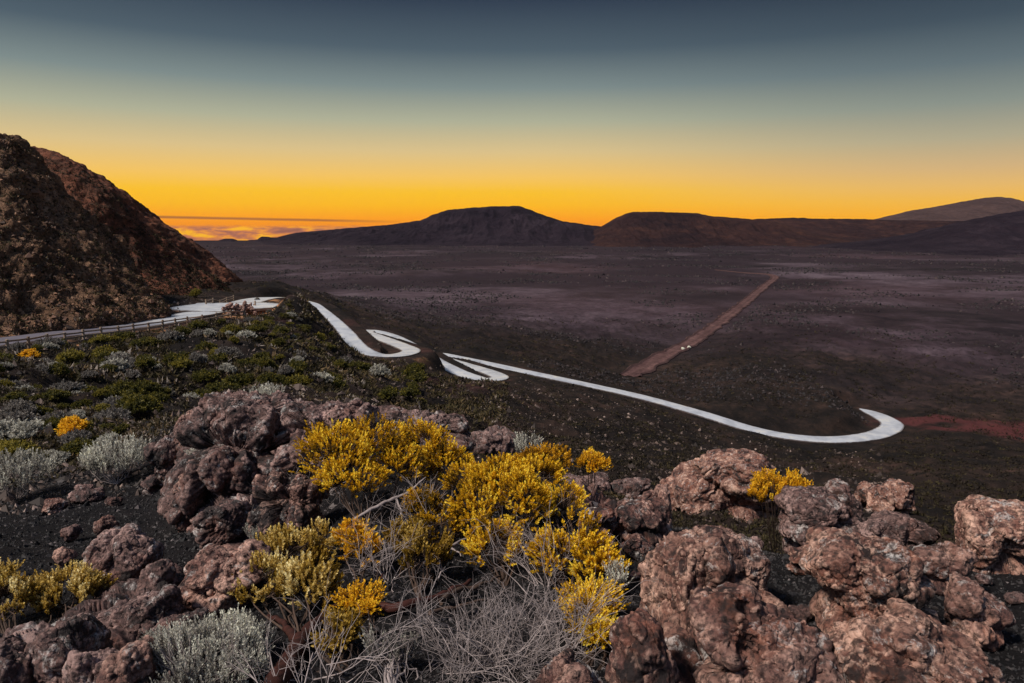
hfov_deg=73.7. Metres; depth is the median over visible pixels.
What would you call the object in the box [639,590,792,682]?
bedrock
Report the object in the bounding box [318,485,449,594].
dead brush
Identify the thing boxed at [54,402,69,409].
olive bush
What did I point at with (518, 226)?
hill
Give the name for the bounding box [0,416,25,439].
silver bush
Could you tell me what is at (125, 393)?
olive bush
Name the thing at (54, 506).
stone
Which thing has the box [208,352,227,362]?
olive bush
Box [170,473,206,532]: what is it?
boulder
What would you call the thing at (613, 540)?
stone
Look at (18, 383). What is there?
grey bush
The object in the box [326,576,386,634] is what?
orange shrub
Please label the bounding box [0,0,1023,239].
sky
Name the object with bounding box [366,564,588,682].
dead brush
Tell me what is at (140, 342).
olive bush
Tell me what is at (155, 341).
olive bush
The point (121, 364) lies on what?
silver bush
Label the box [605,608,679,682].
boulder
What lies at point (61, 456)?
silver bush
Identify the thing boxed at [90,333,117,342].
yellow green bush
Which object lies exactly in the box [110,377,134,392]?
olive bush
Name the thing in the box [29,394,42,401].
olive bush
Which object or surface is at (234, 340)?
yellow green bush
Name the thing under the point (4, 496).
slope stones
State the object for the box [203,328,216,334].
silver bush
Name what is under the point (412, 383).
olive bush
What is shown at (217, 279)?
scree scrub
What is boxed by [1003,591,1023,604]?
stone
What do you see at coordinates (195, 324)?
olive bush
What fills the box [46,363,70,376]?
olive bush
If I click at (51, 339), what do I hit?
grey bush
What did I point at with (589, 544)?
golden shrub
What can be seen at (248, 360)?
olive bush
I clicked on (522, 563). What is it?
dead brush
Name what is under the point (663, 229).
hill
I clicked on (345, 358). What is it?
grey bush
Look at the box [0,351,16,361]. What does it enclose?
olive bush
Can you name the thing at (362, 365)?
olive bush
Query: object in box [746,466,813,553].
golden bush
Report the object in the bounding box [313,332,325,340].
yellow green bush
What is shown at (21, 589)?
cream yellow shrub
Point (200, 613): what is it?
boulder
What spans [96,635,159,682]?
boulder
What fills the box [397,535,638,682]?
dead brush
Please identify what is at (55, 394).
olive bush
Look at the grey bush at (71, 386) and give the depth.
25.10 m
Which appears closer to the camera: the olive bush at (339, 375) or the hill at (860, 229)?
the olive bush at (339, 375)
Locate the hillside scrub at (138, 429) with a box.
[0,279,1023,553]
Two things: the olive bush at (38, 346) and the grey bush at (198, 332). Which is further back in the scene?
the grey bush at (198, 332)
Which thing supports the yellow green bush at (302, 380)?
on the ground
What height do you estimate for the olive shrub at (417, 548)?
0.293 m
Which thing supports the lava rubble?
on the ground
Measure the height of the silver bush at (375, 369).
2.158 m
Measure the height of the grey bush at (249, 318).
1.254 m
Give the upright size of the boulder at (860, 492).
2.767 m
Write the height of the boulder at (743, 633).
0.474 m
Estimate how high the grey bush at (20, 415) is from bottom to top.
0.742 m
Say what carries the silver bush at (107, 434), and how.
on the ground
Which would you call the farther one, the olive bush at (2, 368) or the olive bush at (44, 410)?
the olive bush at (2, 368)
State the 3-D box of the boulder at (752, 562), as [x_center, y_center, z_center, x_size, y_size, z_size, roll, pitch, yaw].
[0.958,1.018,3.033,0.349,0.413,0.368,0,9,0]
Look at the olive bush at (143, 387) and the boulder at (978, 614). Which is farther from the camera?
the olive bush at (143, 387)
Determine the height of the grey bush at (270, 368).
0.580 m
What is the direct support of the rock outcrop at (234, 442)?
on the ground
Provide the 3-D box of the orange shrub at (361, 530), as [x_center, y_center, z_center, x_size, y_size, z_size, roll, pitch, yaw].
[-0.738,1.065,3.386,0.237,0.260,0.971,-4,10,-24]
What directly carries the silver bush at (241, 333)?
on the ground
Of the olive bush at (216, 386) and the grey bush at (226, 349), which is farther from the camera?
the grey bush at (226, 349)
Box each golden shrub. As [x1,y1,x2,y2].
[288,411,429,525]
[396,415,473,515]
[401,483,473,565]
[438,451,557,588]
[518,453,633,601]
[553,569,630,670]
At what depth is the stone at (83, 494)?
7.94 m
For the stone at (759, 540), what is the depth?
4.29 m
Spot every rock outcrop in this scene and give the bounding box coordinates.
[157,396,289,524]
[198,390,293,412]
[247,471,329,548]
[269,398,382,478]
[376,405,475,457]
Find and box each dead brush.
[212,573,440,682]
[244,445,348,510]
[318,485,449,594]
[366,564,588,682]
[369,466,456,523]
[383,403,441,453]
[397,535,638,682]
[436,565,658,682]
[456,473,588,596]
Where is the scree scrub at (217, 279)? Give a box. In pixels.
[43,157,229,295]
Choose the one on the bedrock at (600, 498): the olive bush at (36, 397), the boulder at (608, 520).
the boulder at (608, 520)
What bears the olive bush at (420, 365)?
on the ground
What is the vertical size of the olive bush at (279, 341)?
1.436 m
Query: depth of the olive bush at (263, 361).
47.51 m
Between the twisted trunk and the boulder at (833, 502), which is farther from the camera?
the boulder at (833, 502)
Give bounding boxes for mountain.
[874,197,1023,220]
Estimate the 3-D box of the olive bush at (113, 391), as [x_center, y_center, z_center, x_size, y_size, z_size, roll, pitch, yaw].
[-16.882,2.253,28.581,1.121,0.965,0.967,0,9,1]
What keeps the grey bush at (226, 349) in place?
on the ground
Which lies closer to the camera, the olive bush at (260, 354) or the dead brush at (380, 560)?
the dead brush at (380, 560)
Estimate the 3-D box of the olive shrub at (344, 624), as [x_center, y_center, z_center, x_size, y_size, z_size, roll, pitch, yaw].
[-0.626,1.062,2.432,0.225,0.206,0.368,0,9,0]
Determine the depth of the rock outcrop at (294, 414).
6.13 m
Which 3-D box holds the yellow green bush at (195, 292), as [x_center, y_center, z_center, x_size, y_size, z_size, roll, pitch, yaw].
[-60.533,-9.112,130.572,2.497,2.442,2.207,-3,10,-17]
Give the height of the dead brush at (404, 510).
0.456 m
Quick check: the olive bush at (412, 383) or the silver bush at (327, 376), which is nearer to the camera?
the silver bush at (327, 376)
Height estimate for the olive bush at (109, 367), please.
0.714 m
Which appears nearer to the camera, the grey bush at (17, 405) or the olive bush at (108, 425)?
the olive bush at (108, 425)
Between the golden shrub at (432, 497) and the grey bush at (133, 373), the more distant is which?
the grey bush at (133, 373)
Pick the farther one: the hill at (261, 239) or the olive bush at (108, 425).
the hill at (261, 239)
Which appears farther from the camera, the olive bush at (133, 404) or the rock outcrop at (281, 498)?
the olive bush at (133, 404)
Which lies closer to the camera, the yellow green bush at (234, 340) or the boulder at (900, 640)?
the boulder at (900, 640)
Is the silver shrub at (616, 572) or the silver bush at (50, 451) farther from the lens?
the silver bush at (50, 451)
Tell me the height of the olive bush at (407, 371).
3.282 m
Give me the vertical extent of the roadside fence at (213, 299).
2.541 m
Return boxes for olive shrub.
[309,606,367,674]
[381,514,455,597]
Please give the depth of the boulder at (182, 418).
8.47 m
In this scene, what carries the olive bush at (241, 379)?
on the ground
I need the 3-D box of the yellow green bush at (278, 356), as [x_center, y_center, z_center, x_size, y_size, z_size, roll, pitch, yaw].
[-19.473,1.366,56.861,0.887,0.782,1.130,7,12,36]
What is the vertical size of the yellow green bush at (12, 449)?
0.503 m
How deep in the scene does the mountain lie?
6938.84 m
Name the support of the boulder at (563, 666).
on the ground
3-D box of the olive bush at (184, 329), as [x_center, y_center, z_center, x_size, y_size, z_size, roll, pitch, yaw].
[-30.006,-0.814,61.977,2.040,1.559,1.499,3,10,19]
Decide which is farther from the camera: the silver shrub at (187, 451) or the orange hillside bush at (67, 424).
the orange hillside bush at (67, 424)
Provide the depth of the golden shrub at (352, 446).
4.65 m
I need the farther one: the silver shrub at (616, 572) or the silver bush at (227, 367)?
the silver bush at (227, 367)
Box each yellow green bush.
[0,378,15,386]
[0,439,14,446]
[0,439,40,457]
[55,348,85,364]
[81,419,94,431]
[89,350,106,358]
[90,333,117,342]
[92,344,118,353]
[92,388,108,397]
[94,403,110,410]
[168,356,193,368]
[188,288,201,297]
[207,347,217,354]
[218,323,242,332]
[228,335,239,343]
[271,353,285,360]
[288,373,312,386]
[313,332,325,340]
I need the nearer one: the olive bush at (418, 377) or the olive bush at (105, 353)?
the olive bush at (105, 353)
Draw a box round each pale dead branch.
[351,477,425,521]
[422,538,466,578]
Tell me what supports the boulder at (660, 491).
on the ground
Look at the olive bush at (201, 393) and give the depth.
34.62 m
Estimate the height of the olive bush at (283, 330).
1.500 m
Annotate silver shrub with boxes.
[0,447,56,499]
[77,432,150,483]
[139,602,274,682]
[183,448,196,454]
[242,523,261,539]
[249,381,283,394]
[358,623,419,682]
[513,430,543,452]
[602,555,635,595]
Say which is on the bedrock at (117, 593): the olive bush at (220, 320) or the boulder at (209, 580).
the boulder at (209, 580)
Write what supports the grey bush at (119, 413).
on the ground
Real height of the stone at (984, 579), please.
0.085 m
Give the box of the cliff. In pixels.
[0,133,169,335]
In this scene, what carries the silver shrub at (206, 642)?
on the bedrock at (117, 593)
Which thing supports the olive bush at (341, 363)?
on the ground
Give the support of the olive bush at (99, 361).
on the ground
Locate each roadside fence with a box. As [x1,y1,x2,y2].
[0,301,255,349]
[205,295,234,303]
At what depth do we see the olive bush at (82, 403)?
23.81 m
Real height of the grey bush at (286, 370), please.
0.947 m
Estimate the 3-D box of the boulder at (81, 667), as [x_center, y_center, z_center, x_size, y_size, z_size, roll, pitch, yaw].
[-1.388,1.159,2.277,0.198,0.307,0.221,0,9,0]
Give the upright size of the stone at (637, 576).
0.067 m
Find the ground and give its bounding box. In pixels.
[0,241,1023,682]
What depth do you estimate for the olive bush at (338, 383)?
53.92 m
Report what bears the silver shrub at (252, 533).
on the ground
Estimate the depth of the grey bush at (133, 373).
37.68 m
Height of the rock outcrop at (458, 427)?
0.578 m
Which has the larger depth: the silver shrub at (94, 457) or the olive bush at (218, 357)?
the olive bush at (218, 357)
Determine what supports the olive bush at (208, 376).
on the ground
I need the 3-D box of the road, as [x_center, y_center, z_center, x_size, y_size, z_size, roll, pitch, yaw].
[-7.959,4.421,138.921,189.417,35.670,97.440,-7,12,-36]
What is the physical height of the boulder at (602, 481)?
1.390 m
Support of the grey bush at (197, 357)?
on the ground
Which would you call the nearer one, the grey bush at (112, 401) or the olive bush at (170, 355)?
the grey bush at (112, 401)
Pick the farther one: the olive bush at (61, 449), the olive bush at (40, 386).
the olive bush at (40, 386)
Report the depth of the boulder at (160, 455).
8.43 m
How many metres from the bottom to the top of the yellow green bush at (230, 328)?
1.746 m
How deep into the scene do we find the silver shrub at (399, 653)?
2.33 m
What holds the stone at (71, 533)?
on the ground
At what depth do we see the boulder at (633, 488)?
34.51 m
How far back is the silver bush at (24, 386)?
24.81 m
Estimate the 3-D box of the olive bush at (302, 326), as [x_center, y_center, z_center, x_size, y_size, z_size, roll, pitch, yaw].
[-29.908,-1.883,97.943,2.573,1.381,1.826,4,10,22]
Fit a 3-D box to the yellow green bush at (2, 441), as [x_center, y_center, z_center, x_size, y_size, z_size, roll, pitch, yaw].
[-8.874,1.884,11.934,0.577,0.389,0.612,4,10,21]
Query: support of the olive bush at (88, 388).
on the ground
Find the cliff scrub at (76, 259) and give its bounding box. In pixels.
[0,138,172,334]
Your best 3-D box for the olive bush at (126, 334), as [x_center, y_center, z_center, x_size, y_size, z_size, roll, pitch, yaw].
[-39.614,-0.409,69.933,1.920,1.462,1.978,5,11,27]
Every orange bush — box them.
[506,441,572,483]
[574,446,613,483]
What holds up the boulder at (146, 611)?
on the bedrock at (117, 593)
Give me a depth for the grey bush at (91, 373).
35.89 m
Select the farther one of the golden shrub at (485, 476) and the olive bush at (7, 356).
the olive bush at (7, 356)
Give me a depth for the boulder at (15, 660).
2.32 m
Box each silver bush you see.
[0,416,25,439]
[2,362,15,368]
[6,418,50,439]
[16,384,34,390]
[42,342,54,349]
[42,449,57,454]
[46,451,70,467]
[70,409,85,418]
[94,431,121,442]
[99,357,130,373]
[182,391,199,397]
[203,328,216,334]
[218,362,237,372]
[234,329,257,338]
[286,311,296,316]
[289,355,304,361]
[312,371,334,382]
[369,363,390,377]
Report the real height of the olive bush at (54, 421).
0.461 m
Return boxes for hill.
[193,237,273,241]
[247,206,600,246]
[590,212,857,247]
[753,218,961,240]
[814,210,1023,255]
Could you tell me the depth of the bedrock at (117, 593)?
3.24 m
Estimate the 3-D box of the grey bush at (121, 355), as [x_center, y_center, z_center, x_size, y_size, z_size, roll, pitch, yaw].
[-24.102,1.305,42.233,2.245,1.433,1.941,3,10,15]
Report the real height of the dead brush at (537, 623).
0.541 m
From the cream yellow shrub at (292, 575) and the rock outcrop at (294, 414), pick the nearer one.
the cream yellow shrub at (292, 575)
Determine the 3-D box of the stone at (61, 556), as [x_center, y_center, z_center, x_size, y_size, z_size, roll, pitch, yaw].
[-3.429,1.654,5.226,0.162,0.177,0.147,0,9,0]
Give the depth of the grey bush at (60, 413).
17.64 m
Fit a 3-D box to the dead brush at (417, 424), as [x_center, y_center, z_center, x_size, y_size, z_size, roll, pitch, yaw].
[-0.931,0.944,6.598,0.769,0.744,0.935,-9,13,-43]
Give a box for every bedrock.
[0,578,206,682]
[163,398,342,545]
[571,478,642,555]
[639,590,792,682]
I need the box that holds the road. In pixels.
[0,297,903,443]
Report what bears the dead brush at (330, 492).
on the ground
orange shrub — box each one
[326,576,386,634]
[329,513,383,590]
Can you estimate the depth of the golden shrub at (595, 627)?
2.59 m
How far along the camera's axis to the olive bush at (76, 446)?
11.27 m
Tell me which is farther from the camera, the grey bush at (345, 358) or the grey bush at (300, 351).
the grey bush at (345, 358)
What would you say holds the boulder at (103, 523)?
on the ground
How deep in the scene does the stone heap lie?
105.32 m
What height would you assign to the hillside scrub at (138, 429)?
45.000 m
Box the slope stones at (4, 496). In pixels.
[0,295,887,549]
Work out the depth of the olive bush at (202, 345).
58.18 m
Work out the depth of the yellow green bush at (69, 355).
43.36 m
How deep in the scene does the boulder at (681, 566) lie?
2.51 m
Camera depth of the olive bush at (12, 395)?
21.12 m
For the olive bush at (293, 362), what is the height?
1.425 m
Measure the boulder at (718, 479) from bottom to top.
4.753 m
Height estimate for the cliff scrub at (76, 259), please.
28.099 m
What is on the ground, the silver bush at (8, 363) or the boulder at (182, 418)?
the silver bush at (8, 363)
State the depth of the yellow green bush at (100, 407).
20.10 m
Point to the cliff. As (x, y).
(26, 281)
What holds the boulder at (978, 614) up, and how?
on the ground
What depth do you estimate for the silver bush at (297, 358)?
59.53 m
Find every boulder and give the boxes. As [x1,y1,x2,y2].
[0,634,32,682]
[24,612,113,682]
[62,647,118,682]
[82,523,164,598]
[93,515,121,534]
[96,584,184,638]
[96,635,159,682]
[134,559,183,594]
[143,431,176,480]
[150,607,208,635]
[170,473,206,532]
[174,410,192,451]
[178,539,274,620]
[192,500,249,549]
[471,425,515,457]
[528,648,603,682]
[560,472,611,491]
[579,505,617,535]
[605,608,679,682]
[609,477,651,499]
[612,497,670,546]
[620,533,654,564]
[637,484,672,531]
[638,528,736,629]
[660,448,779,522]
[688,581,845,682]
[692,524,770,591]
[774,478,864,553]
[786,545,805,574]
[798,525,941,633]
[828,597,1005,682]
[854,481,870,507]
[856,509,940,546]
[865,478,915,514]
[907,541,978,596]
[943,571,1015,651]
[954,494,1023,574]
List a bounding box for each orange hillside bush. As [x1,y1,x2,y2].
[16,348,40,356]
[53,414,89,436]
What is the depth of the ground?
199.56 m
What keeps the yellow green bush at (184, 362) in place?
on the ground
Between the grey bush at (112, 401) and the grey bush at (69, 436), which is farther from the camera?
the grey bush at (112, 401)
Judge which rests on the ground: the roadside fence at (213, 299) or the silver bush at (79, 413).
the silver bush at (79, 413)
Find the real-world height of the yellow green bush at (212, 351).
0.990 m
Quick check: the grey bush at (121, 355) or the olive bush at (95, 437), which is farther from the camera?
the grey bush at (121, 355)
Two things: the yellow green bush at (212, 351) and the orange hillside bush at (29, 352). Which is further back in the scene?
the yellow green bush at (212, 351)
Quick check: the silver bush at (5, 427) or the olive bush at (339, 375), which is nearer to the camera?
the silver bush at (5, 427)
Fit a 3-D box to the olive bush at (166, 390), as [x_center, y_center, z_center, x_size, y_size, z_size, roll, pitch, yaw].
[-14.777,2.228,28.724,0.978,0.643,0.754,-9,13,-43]
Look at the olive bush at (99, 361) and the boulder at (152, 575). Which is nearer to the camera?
the boulder at (152, 575)
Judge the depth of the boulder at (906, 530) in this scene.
3.88 m
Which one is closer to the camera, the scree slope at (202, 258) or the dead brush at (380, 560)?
the dead brush at (380, 560)
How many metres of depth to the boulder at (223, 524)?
5.05 m
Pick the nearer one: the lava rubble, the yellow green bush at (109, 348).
the yellow green bush at (109, 348)
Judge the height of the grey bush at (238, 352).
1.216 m
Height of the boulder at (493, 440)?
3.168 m
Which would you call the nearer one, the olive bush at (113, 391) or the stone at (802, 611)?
the stone at (802, 611)
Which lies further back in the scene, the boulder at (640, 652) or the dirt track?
the dirt track
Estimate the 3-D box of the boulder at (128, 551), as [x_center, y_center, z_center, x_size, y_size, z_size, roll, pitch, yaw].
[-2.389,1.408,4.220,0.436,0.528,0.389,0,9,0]
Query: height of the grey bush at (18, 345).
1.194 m
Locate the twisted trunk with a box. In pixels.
[264,573,471,682]
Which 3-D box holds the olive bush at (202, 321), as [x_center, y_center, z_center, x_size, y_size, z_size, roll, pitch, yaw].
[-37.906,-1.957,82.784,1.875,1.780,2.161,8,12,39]
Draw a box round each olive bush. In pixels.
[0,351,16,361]
[0,364,6,371]
[2,390,27,399]
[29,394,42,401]
[30,404,54,415]
[31,343,43,350]
[33,384,42,388]
[41,388,71,402]
[43,415,64,430]
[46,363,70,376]
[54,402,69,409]
[58,445,75,455]
[61,436,99,455]
[70,398,92,408]
[81,384,97,391]
[89,435,99,440]
[90,358,104,363]
[97,384,121,396]
[98,423,115,428]
[99,351,111,358]
[101,362,117,371]
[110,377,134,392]
[111,423,130,433]
[114,331,136,341]
[114,392,138,407]
[118,392,159,417]
[122,390,137,395]
[126,378,161,394]
[128,338,152,346]
[134,355,158,369]
[135,353,152,358]
[144,338,160,345]
[148,390,170,402]
[152,403,164,412]
[157,386,172,394]
[162,351,189,363]
[171,325,191,334]
[187,320,202,329]
[187,388,210,396]
[191,318,207,328]
[191,368,220,384]
[194,340,217,350]
[205,380,240,391]
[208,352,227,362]
[217,318,225,322]
[221,372,252,386]
[236,357,257,365]
[245,324,265,333]
[253,351,271,359]
[255,356,275,368]
[256,371,278,382]
[271,325,290,334]
[271,337,286,347]
[275,375,292,385]
[287,358,307,368]
[287,362,306,374]
[296,324,311,328]
[320,341,336,348]
[328,376,349,388]
[332,359,349,369]
[332,374,342,379]
[349,360,371,370]
[376,385,398,400]
[399,385,420,399]
[400,364,424,376]
[405,372,427,382]
[406,381,418,387]
[407,362,425,369]
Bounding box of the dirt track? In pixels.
[620,270,778,376]
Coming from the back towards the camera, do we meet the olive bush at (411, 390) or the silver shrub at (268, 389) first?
the olive bush at (411, 390)
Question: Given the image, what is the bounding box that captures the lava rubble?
[202,243,1023,439]
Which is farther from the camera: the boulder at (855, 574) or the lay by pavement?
the lay by pavement
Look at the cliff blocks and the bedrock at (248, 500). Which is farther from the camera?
the cliff blocks
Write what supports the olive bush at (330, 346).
on the ground
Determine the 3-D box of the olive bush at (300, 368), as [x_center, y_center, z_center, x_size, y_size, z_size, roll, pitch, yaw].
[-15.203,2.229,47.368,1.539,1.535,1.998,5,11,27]
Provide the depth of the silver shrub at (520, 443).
6.43 m
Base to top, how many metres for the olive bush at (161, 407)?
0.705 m
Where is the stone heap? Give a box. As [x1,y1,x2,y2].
[221,301,256,314]
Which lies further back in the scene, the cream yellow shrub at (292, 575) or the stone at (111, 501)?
the stone at (111, 501)
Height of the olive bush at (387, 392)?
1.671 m
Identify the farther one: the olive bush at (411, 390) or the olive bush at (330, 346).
the olive bush at (330, 346)
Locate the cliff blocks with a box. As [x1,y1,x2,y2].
[0,139,171,336]
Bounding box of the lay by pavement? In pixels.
[171,302,278,312]
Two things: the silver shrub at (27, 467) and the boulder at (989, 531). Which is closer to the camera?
the boulder at (989, 531)
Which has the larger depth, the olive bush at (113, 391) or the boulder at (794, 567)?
the olive bush at (113, 391)
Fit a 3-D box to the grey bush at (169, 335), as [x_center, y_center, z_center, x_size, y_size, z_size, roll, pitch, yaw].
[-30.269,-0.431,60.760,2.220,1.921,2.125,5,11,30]
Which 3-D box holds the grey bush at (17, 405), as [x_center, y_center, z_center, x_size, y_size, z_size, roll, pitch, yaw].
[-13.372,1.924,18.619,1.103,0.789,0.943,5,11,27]
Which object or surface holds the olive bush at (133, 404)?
on the ground
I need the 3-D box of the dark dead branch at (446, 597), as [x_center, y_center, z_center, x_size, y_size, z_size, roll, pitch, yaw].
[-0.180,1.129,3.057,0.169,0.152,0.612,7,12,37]
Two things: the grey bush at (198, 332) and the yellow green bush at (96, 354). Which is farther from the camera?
the grey bush at (198, 332)
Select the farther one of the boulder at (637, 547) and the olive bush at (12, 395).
the olive bush at (12, 395)
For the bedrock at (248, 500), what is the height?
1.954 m
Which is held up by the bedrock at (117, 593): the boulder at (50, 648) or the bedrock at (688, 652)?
the boulder at (50, 648)
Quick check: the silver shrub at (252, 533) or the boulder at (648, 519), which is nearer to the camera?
the boulder at (648, 519)
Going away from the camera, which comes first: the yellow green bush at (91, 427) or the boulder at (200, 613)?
the boulder at (200, 613)
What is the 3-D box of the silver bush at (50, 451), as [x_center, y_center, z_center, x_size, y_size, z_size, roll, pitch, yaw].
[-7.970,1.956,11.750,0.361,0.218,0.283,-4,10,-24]
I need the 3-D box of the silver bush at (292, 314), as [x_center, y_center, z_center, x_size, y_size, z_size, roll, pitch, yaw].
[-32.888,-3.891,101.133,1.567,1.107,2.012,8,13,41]
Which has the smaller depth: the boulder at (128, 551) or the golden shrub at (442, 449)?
the boulder at (128, 551)
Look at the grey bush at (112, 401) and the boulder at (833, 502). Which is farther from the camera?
the grey bush at (112, 401)
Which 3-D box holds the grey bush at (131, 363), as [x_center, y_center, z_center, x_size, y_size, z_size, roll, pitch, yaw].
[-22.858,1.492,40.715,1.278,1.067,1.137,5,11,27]
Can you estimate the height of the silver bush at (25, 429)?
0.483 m
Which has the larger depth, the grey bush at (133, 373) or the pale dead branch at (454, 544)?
the grey bush at (133, 373)
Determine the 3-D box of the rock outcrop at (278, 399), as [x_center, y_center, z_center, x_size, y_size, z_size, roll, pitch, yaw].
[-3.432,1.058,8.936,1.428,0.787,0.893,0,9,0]
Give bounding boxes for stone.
[42,497,68,514]
[52,546,77,566]
[60,524,83,541]
[67,484,105,503]
[104,496,122,506]
[140,474,163,494]
[597,528,615,548]
[628,571,640,581]
[748,536,763,547]
[788,604,814,622]
[971,573,993,585]
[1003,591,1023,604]
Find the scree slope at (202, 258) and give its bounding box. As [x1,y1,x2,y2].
[31,146,243,295]
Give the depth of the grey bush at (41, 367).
34.20 m
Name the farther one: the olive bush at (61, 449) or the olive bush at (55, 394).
the olive bush at (55, 394)
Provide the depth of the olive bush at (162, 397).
26.37 m
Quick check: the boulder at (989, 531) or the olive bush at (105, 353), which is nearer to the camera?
the boulder at (989, 531)
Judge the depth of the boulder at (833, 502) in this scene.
4.27 m
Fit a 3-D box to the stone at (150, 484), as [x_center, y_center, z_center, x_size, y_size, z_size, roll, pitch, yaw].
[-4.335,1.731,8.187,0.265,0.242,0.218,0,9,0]
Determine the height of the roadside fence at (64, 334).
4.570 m
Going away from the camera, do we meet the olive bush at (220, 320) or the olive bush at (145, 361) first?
the olive bush at (145, 361)
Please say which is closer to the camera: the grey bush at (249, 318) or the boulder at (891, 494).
the boulder at (891, 494)
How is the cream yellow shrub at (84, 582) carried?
on the ground
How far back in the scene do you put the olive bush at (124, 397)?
20.77 m
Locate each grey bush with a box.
[0,397,41,415]
[0,407,35,422]
[8,340,26,350]
[12,380,28,387]
[32,335,65,348]
[32,408,73,421]
[34,363,53,374]
[47,379,86,392]
[57,427,91,443]
[80,369,99,378]
[92,404,130,419]
[99,395,121,406]
[105,351,135,361]
[124,369,139,378]
[127,358,140,368]
[156,327,184,342]
[188,352,208,364]
[189,327,206,336]
[214,345,233,354]
[229,346,243,356]
[243,317,254,321]
[266,366,273,371]
[277,364,294,375]
[293,349,306,357]
[338,354,351,362]
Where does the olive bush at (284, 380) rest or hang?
on the ground
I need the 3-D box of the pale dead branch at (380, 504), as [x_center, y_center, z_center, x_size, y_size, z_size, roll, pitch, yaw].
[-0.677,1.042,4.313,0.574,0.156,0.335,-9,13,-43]
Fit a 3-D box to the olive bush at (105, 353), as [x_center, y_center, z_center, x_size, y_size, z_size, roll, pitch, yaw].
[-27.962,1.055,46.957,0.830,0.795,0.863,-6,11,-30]
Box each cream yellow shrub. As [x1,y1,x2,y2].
[0,557,46,633]
[19,559,117,623]
[228,516,343,631]
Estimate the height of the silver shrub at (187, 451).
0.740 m
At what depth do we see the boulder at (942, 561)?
3.14 m
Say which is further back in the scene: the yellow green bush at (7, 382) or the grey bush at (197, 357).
the grey bush at (197, 357)
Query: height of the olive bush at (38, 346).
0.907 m
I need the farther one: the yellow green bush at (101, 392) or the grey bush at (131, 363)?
the grey bush at (131, 363)
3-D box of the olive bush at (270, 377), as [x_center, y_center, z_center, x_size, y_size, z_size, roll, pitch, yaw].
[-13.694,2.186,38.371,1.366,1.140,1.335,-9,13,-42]
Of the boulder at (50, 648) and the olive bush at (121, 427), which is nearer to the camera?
the boulder at (50, 648)
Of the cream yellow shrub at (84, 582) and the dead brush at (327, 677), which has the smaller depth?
the dead brush at (327, 677)
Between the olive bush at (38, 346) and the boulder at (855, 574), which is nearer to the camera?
the boulder at (855, 574)
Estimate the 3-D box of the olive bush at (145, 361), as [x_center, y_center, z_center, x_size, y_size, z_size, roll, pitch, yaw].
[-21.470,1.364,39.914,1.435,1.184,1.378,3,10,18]
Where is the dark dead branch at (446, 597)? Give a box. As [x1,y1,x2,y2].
[428,575,501,614]
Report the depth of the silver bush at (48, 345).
55.60 m
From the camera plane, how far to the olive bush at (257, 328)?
71.45 m
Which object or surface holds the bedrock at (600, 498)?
on the ground
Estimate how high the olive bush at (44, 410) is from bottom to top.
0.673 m
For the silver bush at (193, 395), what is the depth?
33.11 m

